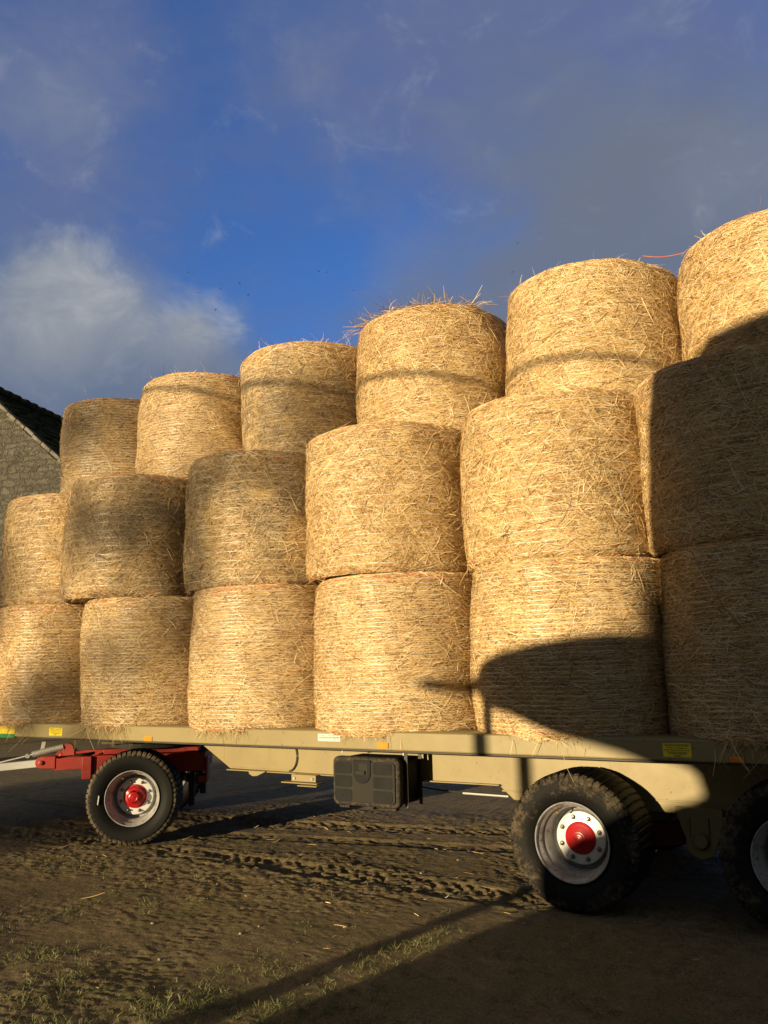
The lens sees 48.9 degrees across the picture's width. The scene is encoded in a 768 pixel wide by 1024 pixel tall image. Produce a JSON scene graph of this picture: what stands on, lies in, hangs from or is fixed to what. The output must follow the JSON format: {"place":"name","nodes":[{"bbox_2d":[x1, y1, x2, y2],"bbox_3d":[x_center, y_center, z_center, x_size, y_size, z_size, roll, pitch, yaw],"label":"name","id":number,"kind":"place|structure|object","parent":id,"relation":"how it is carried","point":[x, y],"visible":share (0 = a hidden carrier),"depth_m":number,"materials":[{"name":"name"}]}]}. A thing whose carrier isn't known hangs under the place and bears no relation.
{"place":"outdoors","nodes":[
{"label":"outdoors","id":0,"kind":"place"},
{"bbox_2d":[0,387,62,562],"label":"stone barn","id":1,"kind":"structure","parent":0,"point":[30,434],"depth_m":23.40,"materials":[{"name":"stone"}]},
{"bbox_2d":[0,845,762,1023],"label":"grass","id":2,"kind":"structure","parent":0,"point":[209,994],"depth_m":4.27,"materials":[{"name":"green plant"}]},
{"bbox_2d":[0,737,767,1023],"bbox_3d":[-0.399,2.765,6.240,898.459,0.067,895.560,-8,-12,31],"label":"ground","id":3,"kind":"structure","parent":0,"point":[42,811],"depth_m":5.38,"materials":[{"name":"brown soil"}]},
{"bbox_2d":[1,813,757,1022],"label":"straw litter","id":4,"kind":"object","parent":3,"relation":"on","point":[355,901],"visible":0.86,"depth_m":6.04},
{"bbox_2d":[0,722,767,928],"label":"flatbed trailer","id":5,"kind":"object","parent":3,"relation":"on","point":[601,824],"visible":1,"depth_m":5.80,"materials":[{"name":"beige paint"}]},
{"bbox_2d":[0,603,84,748],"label":"straw bale","id":6,"kind":"object","parent":5,"relation":"on","point":[40,664],"visible":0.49,"depth_m":8.71,"materials":[{"name":"beige plant"}]},
{"bbox_2d":[0,490,73,608],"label":"straw bale","id":7,"kind":"object","parent":6,"relation":"on","point":[32,536],"visible":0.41,"depth_m":9.10,"materials":[{"name":"beige plant"}]},
{"bbox_2d":[59,389,139,493],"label":"straw bale","id":8,"kind":"object","parent":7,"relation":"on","point":[98,436],"visible":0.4,"depth_m":9.61,"materials":[{"name":"beige plant"}]},
{"bbox_2d":[73,595,193,757],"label":"straw bale","id":9,"kind":"object","parent":5,"relation":"on","point":[134,658],"visible":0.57,"depth_m":7.96,"materials":[{"name":"beige plant"}]},
{"bbox_2d":[53,470,192,620],"bbox_3d":[-2.585,0.452,8.999,1.670,1.552,1.769,-2,-11,9],"label":"straw bale","id":10,"kind":"object","parent":9,"relation":"on","point":[123,534],"visible":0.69,"depth_m":8.35,"materials":[{"name":"beige plant"}]},
{"bbox_2d":[135,362,242,478],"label":"straw bale","id":11,"kind":"object","parent":10,"relation":"on","point":[186,419],"visible":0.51,"depth_m":8.93,"materials":[{"name":"beige plant"}]},
{"bbox_2d":[185,582,317,757],"bbox_3d":[-1.033,1.420,7.790,1.619,1.507,1.692,3,-11,-23],"label":"straw bale","id":12,"kind":"object","parent":5,"relation":"on","point":[251,657],"visible":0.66,"depth_m":7.19,"materials":[{"name":"beige plant"}]},
{"bbox_2d":[181,448,314,599],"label":"straw bale","id":13,"kind":"object","parent":12,"relation":"on","point":[245,517],"visible":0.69,"depth_m":7.49,"materials":[{"name":"beige plant"}]},
{"bbox_2d":[239,332,357,453],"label":"straw bale","id":14,"kind":"object","parent":13,"relation":"on","point":[296,396],"visible":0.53,"depth_m":8.15,"materials":[{"name":"beige plant"}]},
{"bbox_2d":[312,568,477,746],"bbox_3d":[0.171,1.210,7.114,1.583,1.375,1.579,-2,-10,0],"label":"straw bale","id":15,"kind":"object","parent":5,"relation":"on","point":[392,653],"visible":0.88,"depth_m":6.46,"materials":[{"name":"beige plant"}]},
{"bbox_2d":[303,420,471,586],"bbox_3d":[0.074,0.019,7.434,1.560,1.391,1.593,-5,-12,23],"label":"straw bale","id":16,"kind":"object","parent":15,"relation":"on","point":[385,497],"visible":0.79,"depth_m":6.79,"materials":[{"name":"beige plant"}]},
{"bbox_2d":[343,286,506,430],"bbox_3d":[0.443,-1.223,8.009,1.635,1.517,1.707,-4,-11,15],"label":"straw bale","id":17,"kind":"object","parent":16,"relation":"on","point":[440,364],"visible":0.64,"depth_m":7.42,"materials":[{"name":"beige plant"}]},
{"bbox_2d":[469,553,670,775],"bbox_3d":[1.415,1.120,6.323,1.574,1.533,1.575,-2,-10,4],"label":"straw bale","id":18,"kind":"object","parent":5,"relation":"on","point":[562,648],"visible":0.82,"depth_m":5.70,"materials":[{"name":"beige plant"}]},
{"bbox_2d":[458,379,655,584],"bbox_3d":[1.341,-0.127,6.587,1.632,1.518,1.597,6,-12,-40],"label":"straw bale","id":19,"kind":"object","parent":18,"relation":"on","point":[553,473],"visible":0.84,"depth_m":5.95,"materials":[{"name":"beige plant"}]},
{"bbox_2d":[502,254,682,395],"bbox_3d":[1.807,-1.303,7.252,1.575,1.366,1.597,-5,-11,20],"label":"straw bale","id":20,"kind":"object","parent":19,"relation":"on","point":[609,323],"visible":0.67,"depth_m":6.61,"materials":[{"name":"beige plant"}]},
{"bbox_2d":[658,536,767,780],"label":"straw bale","id":21,"kind":"object","parent":5,"relation":"on","point":[714,610],"visible":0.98,"depth_m":5.16,"materials":[{"name":"beige plant"}]},
{"bbox_2d":[631,342,767,558],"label":"straw bale","id":22,"kind":"object","parent":21,"relation":"on","point":[702,423],"visible":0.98,"depth_m":5.36,"materials":[{"name":"beige plant"}]},
{"bbox_2d":[643,201,767,361],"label":"straw bale","id":23,"kind":"object","parent":22,"relation":"on","point":[722,293],"visible":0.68,"depth_m":6.08,"materials":[{"name":"beige plant"}]},
{"bbox_2d":[0,0,767,416],"label":"sky","id":24,"kind":"structure","parent":0,"point":[155,155],"materials":[{"name":"blue"}]}
]}

